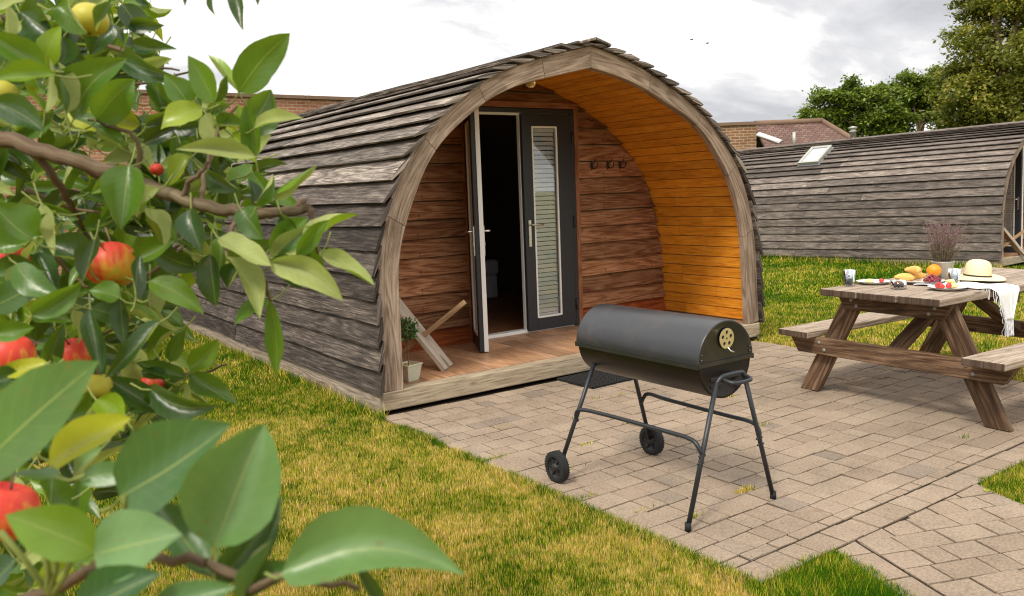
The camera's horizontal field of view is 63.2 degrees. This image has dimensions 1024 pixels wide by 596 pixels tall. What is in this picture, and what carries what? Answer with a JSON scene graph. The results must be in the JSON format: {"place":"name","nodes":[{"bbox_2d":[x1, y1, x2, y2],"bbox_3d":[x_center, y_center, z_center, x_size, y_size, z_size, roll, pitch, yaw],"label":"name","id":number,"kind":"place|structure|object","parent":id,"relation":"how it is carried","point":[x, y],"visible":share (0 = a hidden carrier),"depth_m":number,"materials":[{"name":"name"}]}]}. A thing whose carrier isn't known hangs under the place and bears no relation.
{"place":"outdoors","nodes":[
{"label":"outdoors","id":0,"kind":"place"},
{"bbox_2d":[3,89,355,274],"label":"brick wall","id":1,"kind":"structure","parent":0,"point":[295,104],"depth_m":19.40,"materials":[{"name":"brown brick"}]},
{"bbox_2d":[0,253,1023,595],"bbox_3d":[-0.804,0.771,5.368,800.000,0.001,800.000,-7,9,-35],"label":"lawn ground","id":2,"kind":"structure","parent":0,"point":[480,563],"depth_m":3.92,"materials":[{"name":"plant"}]},
{"bbox_2d":[0,0,464,595],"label":"apple tree","id":3,"kind":"object","parent":2,"relation":"on","point":[54,416],"visible":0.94,"depth_m":0.92,"materials":[{"name":"green plant"}]},
{"bbox_2d":[0,80,19,93],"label":"apple","id":4,"kind":"object","parent":3,"relation":"hanging from","point":[7,87],"visible":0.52,"depth_m":1.09,"materials":[{"name":"yellow plant"}]},
{"bbox_2d":[0,247,30,260],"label":"apple","id":5,"kind":"object","parent":3,"relation":"hanging from","point":[18,253],"visible":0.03,"depth_m":0.99,"materials":[{"name":"red plant"}]},
{"bbox_2d":[0,336,36,365],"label":"apple","id":6,"kind":"object","parent":3,"relation":"hanging from","point":[22,347],"visible":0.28,"depth_m":0.84,"materials":[{"name":"red plant"}]},
{"bbox_2d":[0,471,41,540],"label":"apple","id":7,"kind":"object","parent":3,"relation":"hanging from","point":[14,497],"visible":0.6,"depth_m":0.61,"materials":[{"name":"red plant"}]},
{"bbox_2d":[63,337,90,360],"bbox_3d":[-0.528,0.061,0.997,0.042,0.050,0.042,7,33,34],"label":"apple","id":8,"kind":"object","parent":3,"relation":"hanging from","point":[74,349],"visible":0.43,"depth_m":0.99,"materials":[{"name":"red plant"}]},
{"bbox_2d":[72,0,109,35],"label":"apple","id":9,"kind":"object","parent":3,"relation":"hanging from","point":[83,13],"visible":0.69,"depth_m":0.81,"materials":[{"name":"yellow plant"}]},
{"bbox_2d":[83,368,113,397],"bbox_3d":[-0.498,0.100,1.000,0.036,0.043,0.036,-1,-4,30],"label":"apple","id":10,"kind":"object","parent":3,"relation":"hanging from","point":[99,385],"visible":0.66,"depth_m":0.99,"materials":[{"name":"yellow plant"}]},
{"bbox_2d":[86,227,135,285],"bbox_3d":[-0.472,-0.049,0.982,0.062,0.073,0.062,-3,-14,-20],"label":"apple","id":11,"kind":"object","parent":3,"relation":"hanging from","point":[114,263],"visible":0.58,"depth_m":0.96,"materials":[{"name":"red plant"}]},
{"bbox_2d":[141,377,164,387],"bbox_3d":[-0.476,0.110,1.100,0.032,0.038,0.032,-6,5,-17],"label":"apple","id":12,"kind":"object","parent":3,"relation":"hanging from","point":[160,382],"visible":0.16,"depth_m":1.09,"materials":[{"name":"red plant"}]},
{"bbox_2d":[149,160,163,174],"bbox_3d":[-0.435,-0.160,1.021,0.016,0.020,0.016,2,-15,-9],"label":"apple","id":13,"kind":"object","parent":3,"relation":"hanging from","point":[156,168],"visible":1,"depth_m":1.01,"materials":[{"name":"red plant"}]},
{"bbox_2d":[172,37,764,413],"bbox_3d":[-1.432,-0.966,9.195,3.833,2.494,7.330,-7,9,-35],"label":"camping pod","id":14,"kind":"object","parent":2,"relation":"on","point":[443,187],"visible":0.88,"depth_m":6.99,"materials":[{"name":"brown wood"}]},
{"bbox_2d":[401,317,422,381],"bbox_3d":[-0.715,0.340,5.658,0.192,0.446,0.197,4,10,41],"label":"potted topiary","id":15,"kind":"object","parent":14,"relation":"on","point":[411,371],"visible":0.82,"depth_m":5.63,"materials":[{"name":"plant"}]},
{"bbox_2d":[399,297,465,370],"bbox_3d":[-0.707,0.120,6.028,0.794,0.802,0.184,0,8,14],"label":"plank chair","id":16,"kind":"object","parent":14,"relation":"on","point":[424,339],"visible":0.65,"depth_m":5.99,"materials":[{"name":"brown wood"}]},
{"bbox_2d":[463,108,489,351],"bbox_3d":[-0.297,-0.553,6.676,0.189,1.900,0.566,-3,7,-9],"label":"door","id":17,"kind":"structure","parent":14,"relation":"in","point":[471,133],"depth_m":6.46,"materials":[{"name":"grey metal"}]},
{"bbox_2d":[485,259,497,297],"bbox_3d":[-1.037,-0.263,10.390,0.890,0.450,1.840,-7,9,-35],"label":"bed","id":18,"kind":"object","parent":14,"relation":"in","point":[491,267],"visible":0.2,"depth_m":9.84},
{"bbox_2d":[526,81,535,87],"bbox_3d":[0.133,-1.566,5.957,0.075,0.125,0.075,-7,9,-35],"label":"porch lamp","id":19,"kind":"object","parent":14,"relation":"attached to","point":[532,84],"visible":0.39,"depth_m":5.94,"materials":[{"name":"gold metal"}]},
{"bbox_2d":[516,113,577,331],"bbox_3d":[0.338,-0.672,7.407,0.566,1.900,0.129,-7,9,-35],"label":"door","id":20,"kind":"structure","parent":14,"relation":"in","point":[566,301],"depth_m":7.41,"materials":[{"name":"grey glass"}]},
{"bbox_2d":[590,159,597,169],"bbox_3d":[0.748,-1.220,7.621,0.076,0.099,0.065,-7,9,-35],"label":"coat hook","id":21,"kind":"object","parent":14,"relation":"attached to","point":[591,165],"visible":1,"depth_m":7.62,"materials":[{"name":"black metal"}]},
{"bbox_2d":[606,159,613,169],"bbox_3d":[0.908,-1.241,7.733,0.076,0.099,0.065,-7,9,-35],"label":"coat hook","id":22,"kind":"object","parent":14,"relation":"attached to","point":[607,165],"visible":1,"depth_m":7.73,"materials":[{"name":"black metal"}]},
{"bbox_2d":[374,414,1023,595],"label":"grass clumps","id":23,"kind":"object","parent":2,"relation":"on","point":[817,583],"visible":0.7,"depth_m":2.98,"materials":[{"name":"green plant"}]},
{"bbox_2d":[789,73,923,137],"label":"tree","id":24,"kind":"object","parent":2,"relation":"on","point":[876,109],"visible":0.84,"depth_m":43.41,"materials":[{"name":"green plant"}]},
{"bbox_2d":[737,121,1023,267],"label":"camping pod","id":25,"kind":"object","parent":2,"relation":"on","point":[885,197],"visible":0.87,"depth_m":13.60,"materials":[{"name":"grey wood"}]},
{"bbox_2d":[1004,167,1013,239],"bbox_3d":[8.247,-1.664,13.852,0.489,1.682,0.096,-8,9,-37],"label":"door","id":26,"kind":"structure","parent":25,"relation":"in","point":[1013,167],"depth_m":13.89,"materials":[{"name":"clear glass"}]},
{"bbox_2d":[1003,146,1023,251],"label":"door","id":27,"kind":"structure","parent":25,"relation":"in","point":[1018,172],"depth_m":13.06,"materials":[{"name":"glass"}]},
{"bbox_2d":[1004,227,1023,255],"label":"plank chair","id":28,"kind":"object","parent":25,"relation":"on","point":[1013,243],"visible":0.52,"depth_m":12.60,"materials":[{"name":"brown wood"}]},
{"bbox_2d":[885,62,949,130],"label":"tree","id":29,"kind":"object","parent":2,"relation":"on","point":[912,81],"visible":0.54,"depth_m":45.57,"materials":[{"name":"green plant"}]},
{"bbox_2d":[913,0,1023,129],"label":"tree","id":30,"kind":"object","parent":2,"relation":"on","point":[989,89],"visible":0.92,"depth_m":40.94,"materials":[{"name":"green plant"}]},
{"bbox_2d":[19,0,1020,135],"label":"sky","id":31,"kind":"structure","parent":0,"point":[757,62],"materials":[{"name":"white"}]},
{"bbox_2d":[374,341,1023,583],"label":"patio","id":32,"kind":"structure","parent":0,"point":[916,423],"depth_m":4.41,"materials":[{"name":"beige stone"}]},
{"bbox_2d":[557,370,632,388],"bbox_3d":[0.701,0.580,6.172,0.632,0.014,0.397,-8,9,-36],"label":"door mat","id":33,"kind":"object","parent":32,"relation":"on","point":[600,379],"depth_m":6.06,"materials":[{"name":"black rubber"}]},
{"bbox_2d":[544,303,775,531],"bbox_3d":[0.687,0.476,3.829,0.677,0.830,0.931,-7,9,-35],"label":"barrel barbecue","id":34,"kind":"object","parent":32,"relation":"on","point":[707,356],"visible":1,"depth_m":3.64,"materials":[{"name":"black metal"}]},
{"bbox_2d":[483,386,969,519],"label":"weeds","id":35,"kind":"object","parent":32,"relation":"on","point":[749,488],"visible":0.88,"depth_m":3.83,"materials":[{"name":"green plant"}]},
{"bbox_2d":[779,267,1023,431],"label":"picnic table","id":36,"kind":"object","parent":32,"relation":"on","point":[942,316],"visible":0.83,"depth_m":5.01,"materials":[{"name":"brown wood"}]},
{"bbox_2d":[843,269,855,285],"bbox_3d":[2.137,-0.128,5.274,0.074,0.100,0.074,-7,9,-35],"label":"tumbler","id":37,"kind":"object","parent":36,"relation":"on","point":[850,281],"visible":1,"depth_m":5.27,"materials":[{"name":"white"}]},
{"bbox_2d":[856,279,889,284],"bbox_3d":[2.317,-0.102,5.337,0.210,0.018,0.210,-4,8,-14],"label":"plate","id":38,"kind":"object","parent":36,"relation":"on","point":[875,282],"visible":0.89,"depth_m":5.32,"materials":[{"name":"white ceramic"}]},
{"bbox_2d":[890,280,906,288],"bbox_3d":[2.352,-0.083,5.062,0.092,0.048,0.092,-7,9,-35],"label":"glass jar","id":39,"kind":"object","parent":36,"relation":"on","point":[897,284],"visible":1,"depth_m":5.04,"materials":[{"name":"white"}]},
{"bbox_2d":[900,278,945,284],"bbox_3d":[2.604,-0.105,5.276,0.270,0.018,0.270,-3,7,-2],"label":"plate","id":40,"kind":"object","parent":36,"relation":"on","point":[915,281],"visible":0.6,"depth_m":5.23,"materials":[{"name":"white ceramic"}]},
{"bbox_2d":[894,273,914,280],"bbox_3d":[2.528,-0.134,5.358,0.121,0.054,0.064,2,9,32],"label":"croissant","id":41,"kind":"object","parent":40,"relation":"on","point":[906,276],"visible":0.9,"depth_m":5.34,"materials":[{"name":"yellow food"}]},
{"bbox_2d":[910,272,926,278],"bbox_3d":[2.621,-0.144,5.391,0.121,0.054,0.064,-4,8,-14],"label":"croissant","id":42,"kind":"object","parent":40,"relation":"on","point":[920,275],"visible":0.73,"depth_m":5.38,"materials":[{"name":"food"}]},
{"bbox_2d":[904,266,921,273],"bbox_3d":[2.582,-0.179,5.335,0.064,0.054,0.121,-5,8,-18],"label":"croissant","id":43,"kind":"object","parent":42,"relation":"on","point":[914,269],"visible":1,"depth_m":5.32,"materials":[{"name":"yellow food"}]},
{"bbox_2d":[923,274,941,281],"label":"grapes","id":44,"kind":"object","parent":40,"relation":"on","point":[932,278],"visible":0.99,"depth_m":5.19,"materials":[{"name":"food"}]},
{"bbox_2d":[927,264,941,275],"bbox_3d":[2.696,-0.175,5.315,0.086,0.082,0.084,-7,9,-35],"label":"orange","id":45,"kind":"object","parent":40,"relation":"on","point":[934,269],"visible":0.82,"depth_m":5.29,"materials":[{"name":"orange food"}]},
{"bbox_2d":[927,284,967,290],"bbox_3d":[2.581,-0.060,4.931,0.220,0.018,0.220,-5,8,-23],"label":"plate","id":46,"kind":"object","parent":36,"relation":"on","point":[959,287],"visible":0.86,"depth_m":4.91,"materials":[{"name":"white ceramic"}]},
{"bbox_2d":[920,219,977,279],"bbox_3d":[2.801,-0.324,5.364,0.288,0.414,0.266,-7,9,-35],"label":"heather planter","id":47,"kind":"object","parent":36,"relation":"on","point":[943,258],"visible":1,"depth_m":5.33,"materials":[{"name":"metal"}]},
{"bbox_2d":[913,281,1019,336],"bbox_3d":[2.772,0.059,5.066,0.340,0.299,0.521,-7,9,-35],"label":"cotton throw","id":48,"kind":"object","parent":36,"relation":"on","point":[1008,295],"visible":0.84,"depth_m":4.89,"materials":[{"name":"white fabric"}]},
{"bbox_2d":[947,268,960,283],"bbox_3d":[2.737,-0.133,5.151,0.074,0.095,0.074,-7,9,-35],"label":"tumbler","id":49,"kind":"object","parent":48,"relation":"on","point":[956,271],"visible":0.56,"depth_m":5.15,"materials":[{"name":"white"}]},
{"bbox_2d":[952,259,1005,280],"bbox_3d":[2.949,-0.176,5.265,0.319,0.139,0.352,8,9,34],"label":"straw hat","id":50,"kind":"object","parent":36,"relation":"on","point":[977,269],"visible":0.92,"depth_m":5.20,"materials":[{"name":"beige wicker"}]},
{"bbox_2d":[718,118,849,149],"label":"house","id":51,"kind":"structure","parent":0,"point":[753,134],"depth_m":23.37,"materials":[{"name":"brick"}]},
{"bbox_2d":[835,484,1023,595],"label":"path","id":52,"kind":"structure","parent":0,"point":[1001,573],"depth_m":3.14,"materials":[{"name":"beige stone"}]}
]}

